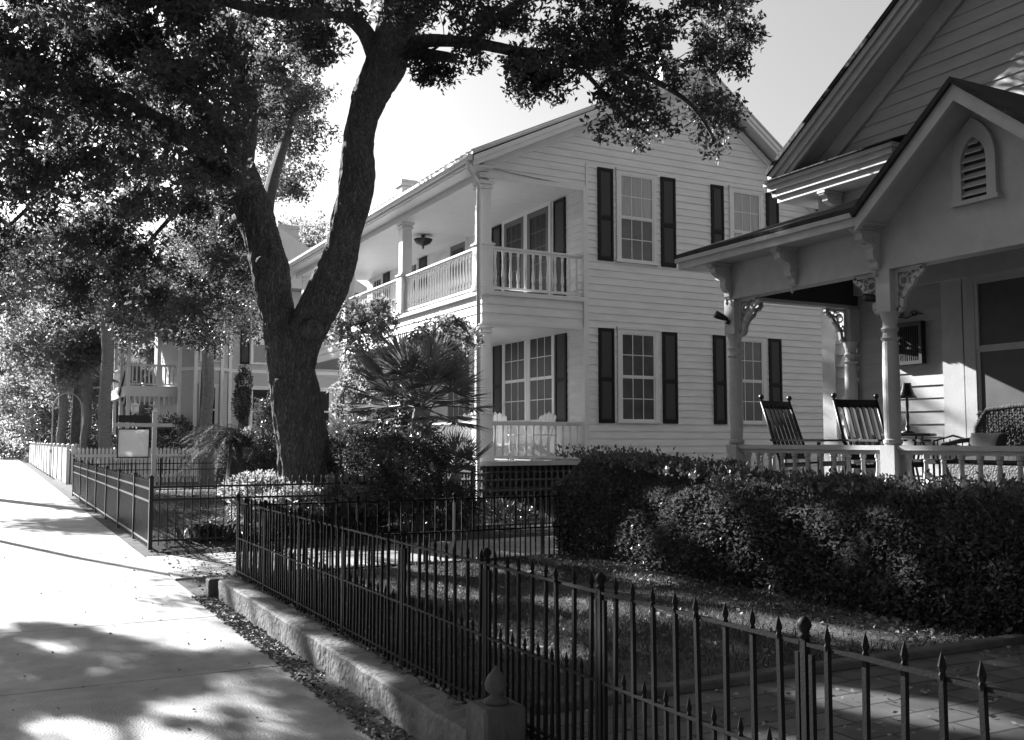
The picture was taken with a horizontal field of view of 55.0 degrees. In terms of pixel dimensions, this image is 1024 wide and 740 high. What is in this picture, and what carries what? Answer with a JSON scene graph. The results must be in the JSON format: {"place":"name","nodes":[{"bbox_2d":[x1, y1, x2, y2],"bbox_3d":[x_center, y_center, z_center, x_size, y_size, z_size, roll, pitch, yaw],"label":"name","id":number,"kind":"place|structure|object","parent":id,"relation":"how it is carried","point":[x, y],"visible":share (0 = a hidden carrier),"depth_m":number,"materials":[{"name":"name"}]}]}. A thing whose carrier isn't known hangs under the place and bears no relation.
{"place":"outdoors","nodes":[
{"label":"outdoors","id":0,"kind":"place"},
{"bbox_2d":[0,454,376,739],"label":"sidewalk","id":1,"kind":"structure","parent":0,"point":[118,696],"depth_m":7.42,"materials":[{"name":"concrete"}]},
{"bbox_2d":[1,550,356,729],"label":"leaf litter","id":2,"kind":"object","parent":1,"relation":"on","point":[151,655],"visible":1,"depth_m":7.88,"materials":[{"name":"plant"}]},
{"bbox_2d":[191,594,420,739],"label":"leaf litter","id":3,"kind":"object","parent":1,"relation":"on","point":[273,647],"visible":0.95,"depth_m":7.09,"materials":[{"name":"plant"}]},
{"bbox_2d":[0,443,381,737],"bbox_3d":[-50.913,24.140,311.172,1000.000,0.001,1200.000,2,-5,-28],"label":"ground","id":4,"kind":"structure","parent":0,"point":[44,476],"depth_m":53.64,"materials":[{"name":"soil"}]},
{"bbox_2d":[0,392,56,458],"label":"shrub","id":5,"kind":"object","parent":4,"relation":"on","point":[11,455],"visible":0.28,"depth_m":88.56,"materials":[{"name":"grey plant"}]},
{"bbox_2d":[0,308,76,442],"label":"oak tree","id":6,"kind":"object","parent":4,"relation":"on","point":[12,408],"visible":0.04,"depth_m":85.79,"materials":[{"name":"grey plant"}]},
{"bbox_2d":[40,386,43,442],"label":"street pole","id":7,"kind":"object","parent":4,"relation":"on","point":[41,418],"visible":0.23,"depth_m":62.08,"materials":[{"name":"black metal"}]},
{"bbox_2d":[0,208,104,330],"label":"oak tree","id":8,"kind":"object","parent":4,"relation":"on","point":[30,290],"visible":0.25,"depth_m":36.23,"materials":[{"name":"grey plant"}]},
{"bbox_2d":[6,402,112,462],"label":"shrub","id":9,"kind":"object","parent":4,"relation":"on","point":[29,432],"visible":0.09,"depth_m":73.54,"materials":[{"name":"grey plant"}]},
{"bbox_2d":[50,392,82,476],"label":"garden arch","id":10,"kind":"structure","parent":4,"relation":"on","point":[52,421],"depth_m":43.96,"materials":[{"name":"grey paint"}]},
{"bbox_2d":[38,334,97,445],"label":"cabbage palm","id":11,"kind":"object","parent":4,"relation":"on","point":[62,419],"visible":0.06,"depth_m":45.37,"materials":[{"name":"grey plant"}]},
{"bbox_2d":[0,302,138,442],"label":"oak tree","id":12,"kind":"object","parent":4,"relation":"on","point":[22,392],"visible":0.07,"depth_m":65.09,"materials":[{"name":"grey plant"}]},
{"bbox_2d":[0,253,157,476],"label":"oak tree","id":13,"kind":"object","parent":4,"relation":"on","point":[33,341],"visible":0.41,"depth_m":42.54,"materials":[{"name":"grey plant"}]},
{"bbox_2d":[53,335,119,461],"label":"cabbage palm","id":14,"kind":"object","parent":4,"relation":"on","point":[86,391],"visible":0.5,"depth_m":43.09,"materials":[{"name":"grey plant"}]},
{"bbox_2d":[25,384,152,457],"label":"shrub","id":15,"kind":"object","parent":4,"relation":"on","point":[48,427],"visible":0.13,"depth_m":58.67,"materials":[{"name":"grey plant"}]},
{"bbox_2d":[50,432,166,473],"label":"shrub","id":16,"kind":"object","parent":4,"relation":"on","point":[92,445],"visible":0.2,"depth_m":43.30,"materials":[{"name":"grey plant"}]},
{"bbox_2d":[19,255,200,451],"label":"oak tree","id":17,"kind":"object","parent":4,"relation":"on","point":[147,352],"visible":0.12,"depth_m":53.97,"materials":[{"name":"grey plant"}]},
{"bbox_2d":[69,348,153,428],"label":"oak tree","id":18,"kind":"object","parent":4,"relation":"on","point":[134,381],"visible":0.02,"depth_m":67.29,"materials":[{"name":"grey plant"}]},
{"bbox_2d":[94,353,154,473],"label":"cabbage palm","id":19,"kind":"object","parent":4,"relation":"on","point":[134,377],"visible":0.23,"depth_m":48.41,"materials":[{"name":"grey plant"}]},
{"bbox_2d":[30,225,254,477],"bbox_3d":[-14.670,-0.805,40.202,9.249,10.816,8.651,2,-5,-28],"label":"oak tree","id":20,"kind":"object","parent":4,"relation":"on","point":[173,251],"visible":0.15,"depth_m":39.25,"materials":[{"name":"grey plant"}]},
{"bbox_2d":[29,442,270,484],"bbox_3d":[-20.396,4.853,55.531,11.300,1.520,42.340,2,-5,-28],"label":"white picket fence","id":21,"kind":"object","parent":4,"relation":"on","point":[40,456],"visible":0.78,"depth_m":35.99,"materials":[{"name":"paint"}]},
{"bbox_2d":[111,224,367,473],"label":"grey house","id":22,"kind":"structure","parent":4,"relation":"on","point":[176,381],"depth_m":43.34,"materials":[{"name":"paint"}]},
{"bbox_2d":[117,366,133,408],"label":"striped flag","id":23,"kind":"object","parent":22,"relation":"attached to","point":[121,385],"visible":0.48,"depth_m":42.86,"materials":[{"name":"grey fabric"}]},
{"bbox_2d":[197,383,218,433],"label":"window","id":24,"kind":"structure","parent":22,"relation":"in","point":[215,407],"depth_m":42.17,"materials":[{"name":"white paint"}]},
{"bbox_2d":[199,319,219,361],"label":"window","id":25,"kind":"structure","parent":22,"relation":"in","point":[219,319],"depth_m":42.32,"materials":[{"name":"grey glass"}]},
{"bbox_2d":[249,321,266,364],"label":"window","id":26,"kind":"structure","parent":22,"relation":"in","point":[257,356],"depth_m":43.88,"materials":[{"name":"grey glass"}]},
{"bbox_2d":[249,386,271,432],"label":"window","id":27,"kind":"structure","parent":22,"relation":"in","point":[260,392],"depth_m":43.73,"materials":[{"name":"white paint"}]},
{"bbox_2d":[320,387,331,426],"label":"window","id":28,"kind":"structure","parent":22,"relation":"in","point":[325,398],"depth_m":45.18,"materials":[{"name":"white paint"}]},
{"bbox_2d":[185,209,329,265],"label":"oak tree","id":29,"kind":"object","parent":4,"relation":"on","point":[311,237],"visible":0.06,"depth_m":54.71,"materials":[{"name":"grey plant"}]},
{"bbox_2d":[153,490,553,541],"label":"grass","id":30,"kind":"structure","parent":0,"point":[195,506],"depth_m":20.17,"materials":[{"name":"plant"}]},
{"bbox_2d":[146,536,712,583],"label":"side walkway","id":31,"kind":"structure","parent":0,"point":[176,573],"depth_m":13.53,"materials":[{"name":"concrete"}]},
{"bbox_2d":[151,541,351,592],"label":"leaf litter","id":32,"kind":"object","parent":31,"relation":"on","point":[228,573],"visible":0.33,"depth_m":13.08,"materials":[{"name":"plant"}]},
{"bbox_2d":[0,0,891,442],"label":"sky","id":33,"kind":"structure","parent":0,"point":[418,133],"materials":[{"name":"white"}]},
{"bbox_2d":[47,476,1023,739],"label":"lawn","id":34,"kind":"structure","parent":0,"point":[329,682],"depth_m":7.82,"materials":[{"name":"plant"}]},
{"bbox_2d":[79,230,141,467],"bbox_3d":[-15.741,-0.788,38.231,3.628,10.311,3.504,2,-5,-28],"label":"cabbage palm","id":35,"kind":"object","parent":34,"relation":"on","point":[104,400],"visible":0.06,"depth_m":37.95,"materials":[{"name":"grey plant"}]},
{"bbox_2d":[130,400,139,468],"bbox_3d":[-14.804,2.775,38.510,0.360,3.213,0.342,2,-5,-28],"label":"garden lamp post","id":36,"kind":"object","parent":34,"relation":"on","point":[134,408],"visible":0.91,"depth_m":38.49,"materials":[{"name":"grey metal"}]},
{"bbox_2d":[113,408,172,493],"bbox_3d":[-10.399,2.318,27.651,1.580,2.520,0.200,2,-5,-28],"label":"sign post","id":37,"kind":"object","parent":34,"relation":"on","point":[133,442],"visible":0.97,"depth_m":27.62,"materials":[{"name":"white paint"}]},
{"bbox_2d":[143,410,213,473],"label":"shrub","id":38,"kind":"object","parent":34,"relation":"on","point":[165,431],"visible":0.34,"depth_m":41.43,"materials":[{"name":"grey plant"}]},
{"bbox_2d":[155,514,253,542],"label":"strap leaf plant","id":39,"kind":"object","parent":34,"relation":"on","point":[211,526],"visible":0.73,"depth_m":14.86,"materials":[{"name":"plant"}]},
{"bbox_2d":[173,267,248,482],"bbox_3d":[-10.893,0.148,35.062,3.212,7.993,2.889,2,-5,-28],"label":"cabbage palm","id":40,"kind":"object","parent":34,"relation":"on","point":[207,404],"visible":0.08,"depth_m":34.84,"materials":[{"name":"grey plant"}]},
{"bbox_2d":[205,577,224,596],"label":"stone block","id":41,"kind":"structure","parent":34,"relation":"on","point":[211,588],"depth_m":10.04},
{"bbox_2d":[175,423,276,505],"bbox_3d":[-6.446,2.253,22.980,2.805,2.017,2.716,2,-5,-28],"label":"feather palm","id":42,"kind":"object","parent":34,"relation":"on","point":[235,442],"visible":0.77,"depth_m":22.73,"materials":[{"name":"grey plant"}]},
{"bbox_2d":[231,364,253,427],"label":"conifer shrub","id":43,"kind":"object","parent":34,"relation":"on","point":[242,415],"visible":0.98,"depth_m":40.88,"materials":[{"name":"black plant"}]},
{"bbox_2d":[212,427,276,499],"bbox_3d":[-6.459,2.413,24.973,1.998,1.957,2.179,-2,-5,27],"label":"shrub","id":44,"kind":"object","parent":34,"relation":"on","point":[221,477],"visible":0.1,"depth_m":24.47,"materials":[{"name":"grey plant"}]},
{"bbox_2d":[217,468,293,526],"bbox_3d":[-4.129,2.205,16.358,1.581,1.132,1.263,2,-5,-28],"label":"flowering shrub","id":45,"kind":"object","parent":34,"relation":"on","point":[265,475],"visible":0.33,"depth_m":16.18,"materials":[{"name":"white plant"}]},
{"bbox_2d":[250,389,277,489],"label":"conifer shrub","id":46,"kind":"object","parent":34,"relation":"on","point":[264,464],"visible":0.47,"depth_m":21.80,"materials":[{"name":"grey plant"}]},
{"bbox_2d":[229,518,310,538],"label":"strap leaf plant","id":47,"kind":"object","parent":34,"relation":"on","point":[257,528],"visible":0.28,"depth_m":15.21,"materials":[{"name":"plant"}]},
{"bbox_2d":[255,481,344,535],"bbox_3d":[-3.360,2.243,15.692,1.501,0.960,0.969,2,-5,-28],"label":"flowering shrub","id":48,"kind":"object","parent":34,"relation":"on","point":[302,492],"visible":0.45,"depth_m":15.54,"materials":[{"name":"grey plant"}]},
{"bbox_2d":[72,458,581,549],"bbox_3d":[-5.550,2.691,22.957,7.632,1.080,15.822,2,-5,-28],"label":"flat rail iron fence","id":49,"kind":"object","parent":34,"relation":"on","point":[119,498],"visible":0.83,"depth_m":16.51,"materials":[{"name":"black metal"}]},
{"bbox_2d":[218,578,465,739],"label":"boundary wall","id":50,"kind":"structure","parent":34,"relation":"on","point":[410,704],"depth_m":6.23,"materials":[{"name":"grey concrete"}]},
{"bbox_2d":[308,471,383,534],"bbox_3d":[-2.642,2.179,15.907,1.063,1.116,1.104,-1,-4,15],"label":"flowering shrub","id":51,"kind":"object","parent":34,"relation":"on","point":[346,489],"visible":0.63,"depth_m":15.70,"materials":[{"name":"grey plant"}]},
{"bbox_2d":[232,573,469,708],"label":"leaf litter","id":52,"kind":"object","parent":34,"relation":"on","point":[405,670],"visible":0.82,"depth_m":6.58,"materials":[{"name":"plant"}]},
{"bbox_2d":[314,486,396,531],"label":"shrub","id":53,"kind":"object","parent":34,"relation":"on","point":[381,520],"visible":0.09,"depth_m":16.48,"materials":[{"name":"grey plant"}]},
{"bbox_2d":[322,414,412,518],"bbox_3d":[-2.629,1.795,17.300,2.432,2.084,1.960,2,-5,-28],"label":"shrub","id":54,"kind":"object","parent":34,"relation":"on","point":[337,432],"visible":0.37,"depth_m":16.88,"materials":[{"name":"grey plant"}]},
{"bbox_2d":[0,0,771,531],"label":"live oak","id":55,"kind":"object","parent":34,"relation":"on","point":[78,90],"visible":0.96,"depth_m":14.94,"materials":[{"name":"grey plant"}]},
{"bbox_2d":[340,385,448,523],"bbox_3d":[-2.158,1.564,18.022,2.151,2.668,1.598,2,-5,-28],"label":"shrub","id":56,"kind":"object","parent":34,"relation":"on","point":[397,422],"visible":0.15,"depth_m":17.79,"materials":[{"name":"grey plant"}]},
{"bbox_2d":[323,292,484,440],"bbox_3d":[-2.114,0.758,19.178,3.330,4.666,1.841,1,-4,-13],"label":"ornamental tree","id":57,"kind":"object","parent":34,"relation":"on","point":[448,322],"visible":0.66,"depth_m":19.09,"materials":[{"name":"grey plant"}]},
{"bbox_2d":[361,422,453,537],"bbox_3d":[-1.636,1.779,15.772,1.101,1.891,1.271,-2,-5,24],"label":"shrub","id":58,"kind":"object","parent":34,"relation":"on","point":[387,470],"visible":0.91,"depth_m":15.60,"materials":[{"name":"black plant"}]},
{"bbox_2d":[338,322,505,531],"bbox_3d":[-1.620,0.977,16.400,3.065,3.490,3.330,2,-5,-28],"label":"fan palm","id":59,"kind":"object","parent":34,"relation":"on","point":[421,365],"visible":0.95,"depth_m":16.03,"materials":[{"name":"grey plant"}]},
{"bbox_2d":[252,490,614,573],"bbox_3d":[-0.679,1.855,11.455,4.704,0.850,0.074,2,-5,-28],"label":"return iron fence","id":60,"kind":"object","parent":34,"relation":"on","point":[542,527],"visible":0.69,"depth_m":11.43,"materials":[{"name":"black metal"}]},
{"bbox_2d":[414,478,487,536],"bbox_3d":[-1.012,2.248,15.973,1.294,0.987,0.809,2,-5,-28],"label":"shrub","id":61,"kind":"object","parent":34,"relation":"on","point":[441,515],"visible":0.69,"depth_m":15.87,"materials":[{"name":"grey plant"}]},
{"bbox_2d":[422,428,494,534],"bbox_3d":[-0.989,1.825,16.218,1.465,1.798,1.310,-2,-5,24],"label":"fan palm","id":62,"kind":"object","parent":34,"relation":"on","point":[458,450],"visible":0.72,"depth_m":16.07,"materials":[{"name":"grey plant"}]},
{"bbox_2d":[466,666,525,739],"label":"gate pillar","id":63,"kind":"structure","parent":34,"relation":"on","point":[495,715],"depth_m":4.56,"materials":[{"name":"concrete"}]},
{"bbox_2d":[460,498,551,522],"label":"shrub","id":64,"kind":"object","parent":34,"relation":"on","point":[519,511],"visible":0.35,"depth_m":18.46,"materials":[{"name":"grey plant"}]},
{"bbox_2d":[288,57,824,511],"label":"white house","id":65,"kind":"structure","parent":34,"relation":"on","point":[546,257],"depth_m":22.98,"materials":[{"name":"paint"}]},
{"bbox_2d":[371,274,382,301],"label":"window","id":66,"kind":"structure","parent":65,"relation":"in","point":[377,280],"depth_m":33.87,"materials":[{"name":"white paint"}]},
{"bbox_2d":[412,258,419,309],"bbox_3d":[-3.205,-2.466,31.103,0.100,2.000,1.280,2,-5,-28],"label":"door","id":67,"kind":"structure","parent":65,"relation":"in","point":[415,263],"depth_m":30.74,"materials":[{"name":"white paint"}]},
{"bbox_2d":[414,235,432,248],"bbox_3d":[-2.455,-3.533,27.159,0.520,0.400,0.507,2,-5,-28],"label":"porch ceiling light","id":68,"kind":"object","parent":65,"relation":"hanging from","point":[422,240],"visible":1,"depth_m":27.02,"materials":[{"name":"black paint"}]},
{"bbox_2d":[449,237,467,298],"bbox_3d":[-1.531,-2.438,27.946,0.060,2.490,1.210,2,-5,-28],"label":"door","id":69,"kind":"structure","parent":65,"relation":"in","point":[460,246],"depth_m":27.95,"materials":[{"name":"white paint"}]},
{"bbox_2d":[446,351,472,421],"bbox_3d":[-1.509,0.408,27.656,0.100,2.330,1.780,2,-5,-28],"label":"window","id":70,"kind":"structure","parent":65,"relation":"in","point":[450,411],"depth_m":27.67,"materials":[{"name":"grey glass"}]},
{"bbox_2d":[455,413,471,438],"bbox_3d":[-0.932,1.511,22.489,0.780,1.097,0.951,1,-4,-8],"label":"adirondack chair","id":71,"kind":"object","parent":65,"relation":"on","point":[468,415],"visible":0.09,"depth_m":22.78,"materials":[{"name":"white paint"}]},
{"bbox_2d":[493,412,513,460],"bbox_3d":[-0.367,1.455,21.712,0.780,1.097,0.951,0,-4,-3],"label":"adirondack chair","id":72,"kind":"object","parent":65,"relation":"on","point":[501,418],"visible":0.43,"depth_m":21.99,"materials":[{"name":"white paint"}]},
{"bbox_2d":[502,212,524,292],"bbox_3d":[0.064,-2.657,24.917,0.060,2.490,1.250,2,-5,-28],"label":"door","id":73,"kind":"structure","parent":65,"relation":"in","point":[513,229],"depth_m":24.93,"materials":[{"name":"white paint"}]},
{"bbox_2d":[502,340,526,421],"bbox_3d":[0.058,0.243,24.676,0.100,2.230,1.400,2,-5,-28],"label":"window","id":74,"kind":"structure","parent":65,"relation":"in","point":[514,355],"depth_m":24.68,"materials":[{"name":"grey glass"}]},
{"bbox_2d":[512,412,556,460],"bbox_3d":[0.507,1.475,21.987,0.951,1.097,0.780,4,-6,-43],"label":"adirondack chair","id":75,"kind":"object","parent":65,"relation":"on","point":[549,417],"visible":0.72,"depth_m":22.05,"materials":[{"name":"white paint"}]},
{"bbox_2d":[525,201,551,294],"bbox_3d":[0.640,-2.736,23.822,0.060,2.490,1.250,2,-5,-28],"label":"door","id":76,"kind":"structure","parent":65,"relation":"in","point":[538,223],"depth_m":23.80,"materials":[{"name":"white paint"}]},
{"bbox_2d":[527,335,554,421],"bbox_3d":[0.681,0.158,23.493,0.100,2.230,1.400,2,-5,-28],"label":"window","id":77,"kind":"structure","parent":65,"relation":"in","point":[540,351],"depth_m":23.52,"materials":[{"name":"grey glass"}]},
{"bbox_2d":[615,167,659,265],"bbox_3d":[2.881,-3.526,22.663,1.200,2.180,0.100,2,-5,-28],"label":"window","id":78,"kind":"structure","parent":65,"relation":"in","point":[636,190],"depth_m":22.67,"materials":[{"name":"white glass"}]},
{"bbox_2d":[616,326,661,423],"bbox_3d":[2.881,0.124,22.400,1.200,2.180,0.100,2,-5,-28],"label":"window","id":79,"kind":"structure","parent":65,"relation":"in","point":[637,348],"depth_m":22.41,"materials":[{"name":"white glass"}]},
{"bbox_2d":[728,184,763,237],"bbox_3d":[5.776,-3.417,24.180,1.140,2.180,0.100,2,-5,-28],"label":"window","id":80,"kind":"structure","parent":65,"relation":"in","point":[745,208],"depth_m":24.20,"materials":[{"name":"white paint"}]},
{"bbox_2d":[741,335,766,424],"bbox_3d":[5.776,0.234,23.916,1.140,2.180,0.100,2,-5,-28],"label":"window","id":81,"kind":"structure","parent":65,"relation":"in","point":[753,351],"depth_m":24.00,"materials":[{"name":"grey glass"}]},
{"bbox_2d":[221,553,993,699],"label":"leaf litter","id":82,"kind":"object","parent":34,"relation":"on","point":[714,642],"visible":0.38,"depth_m":7.88,"materials":[{"name":"plant"}]},
{"bbox_2d":[235,494,1023,739],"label":"spiked iron fence","id":83,"kind":"object","parent":34,"relation":"on","point":[302,595],"visible":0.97,"depth_m":4.64,"materials":[{"name":"black metal"}]},
{"bbox_2d":[523,552,1023,662],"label":"leaf litter","id":84,"kind":"object","parent":34,"relation":"on","point":[884,618],"visible":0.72,"depth_m":7.94,"materials":[{"name":"plant"}]},
{"bbox_2d":[535,634,1023,714],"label":"path edging","id":85,"kind":"object","parent":34,"relation":"on","point":[737,678],"visible":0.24,"depth_m":5.84,"materials":[{"name":"concrete"}]},
{"bbox_2d":[550,443,1023,636],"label":"clipped hedge","id":86,"kind":"object","parent":34,"relation":"on","point":[642,508],"visible":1,"depth_m":8.59,"materials":[{"name":"black plant"}]},
{"bbox_2d":[675,0,1023,608],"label":"gabled porch house","id":87,"kind":"structure","parent":34,"relation":"on","point":[898,162],"depth_m":10.86,"materials":[{"name":"white paint"}]},
{"bbox_2d":[714,311,729,324],"bbox_3d":[2.453,-0.610,11.482,0.195,0.167,0.090,1,-4,-7],"label":"spotlight","id":88,"kind":"object","parent":87,"relation":"attached to","point":[719,315],"visible":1,"depth_m":11.46,"materials":[{"name":"black paint"}]},
{"bbox_2d":[759,394,852,473],"bbox_3d":[3.368,0.864,11.355,0.690,1.175,1.110,4,-6,-42],"label":"rocking chair","id":89,"kind":"object","parent":87,"relation":"on","point":[780,406],"visible":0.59,"depth_m":11.49,"materials":[{"name":"black paint"}]},
{"bbox_2d":[862,293,875,301],"bbox_3d":[3.555,-0.695,9.678,0.192,0.140,0.089,-4,-6,44],"label":"spotlight","id":90,"kind":"object","parent":87,"relation":"attached to","point":[867,297],"visible":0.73,"depth_m":9.68,"materials":[{"name":"black paint"}]},
{"bbox_2d":[831,393,930,478],"bbox_3d":[4.039,0.828,10.853,0.690,1.175,1.110,1,-4,-19],"label":"rocking chair","id":91,"kind":"object","parent":87,"relation":"on","point":[848,404],"visible":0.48,"depth_m":11.09,"materials":[{"name":"black paint"}]},
{"bbox_2d":[881,433,936,482],"bbox_3d":[4.506,1.089,11.160,0.600,0.744,0.600,2,-5,-28],"label":"side table","id":92,"kind":"object","parent":87,"relation":"on","point":[915,435],"visible":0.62,"depth_m":10.98,"materials":[{"name":"black paint"}]},
{"bbox_2d":[900,383,916,432],"bbox_3d":[4.506,0.433,11.207,0.220,0.570,0.220,2,-5,-28],"label":"table lamp","id":93,"kind":"object","parent":92,"relation":"on","point":[907,391],"visible":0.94,"depth_m":11.17,"materials":[{"name":"black metal"}]},
{"bbox_2d":[898,310,922,317],"bbox_3d":[4.697,-0.657,11.697,0.012,0.086,0.453,2,-5,-28],"label":"iron scroll","id":94,"kind":"object","parent":87,"relation":"attached to","point":[916,313],"visible":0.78,"depth_m":11.62,"materials":[{"name":"black metal"}]},
{"bbox_2d":[897,320,925,365],"bbox_3d":[4.679,-0.311,11.658,0.075,0.500,0.480,2,-5,-28],"label":"window","id":95,"kind":"structure","parent":87,"relation":"attached to","point":[912,344],"depth_m":11.56,"materials":[{"name":"black glass"}]},
{"bbox_2d":[912,435,969,482],"bbox_3d":[4.645,1.064,10.714,0.531,0.722,0.523,2,-5,-28],"label":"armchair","id":96,"kind":"object","parent":87,"relation":"on","point":[933,461],"visible":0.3,"depth_m":10.66,"materials":[{"name":"black paint"}]},
{"bbox_2d":[938,403,1023,484],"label":"wicker loveseat","id":97,"kind":"object","parent":87,"relation":"on","point":[969,469],"visible":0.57,"depth_m":10.18,"materials":[{"name":"grey wicker"}]},
{"bbox_2d":[952,456,1023,465],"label":"cushion","id":98,"kind":"object","parent":97,"relation":"on","point":[1007,460],"visible":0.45,"depth_m":9.79,"materials":[{"name":"fabric"}]},
{"bbox_2d":[969,433,1007,451],"bbox_3d":[4.932,0.808,10.215,0.209,0.311,0.400,3,-5,-36],"label":"cushion","id":99,"kind":"object","parent":98,"relation":"on","point":[988,439],"visible":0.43,"depth_m":10.17,"materials":[{"name":"grey fabric"}]},
{"bbox_2d":[962,268,1023,445],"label":"window","id":100,"kind":"structure","parent":87,"relation":"in","point":[993,303],"depth_m":10.67,"materials":[{"name":"grey glass"}]},
{"bbox_2d":[527,643,1023,739],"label":"brick path","id":101,"kind":"structure","parent":0,"point":[1004,710],"depth_m":5.10,"materials":[{"name":"grey brick"}]},
{"bbox_2d":[554,646,1023,739],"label":"leaf litter","id":102,"kind":"object","parent":101,"relation":"on","point":[894,711],"visible":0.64,"depth_m":5.09,"materials":[{"name":"plant"}]}
]}

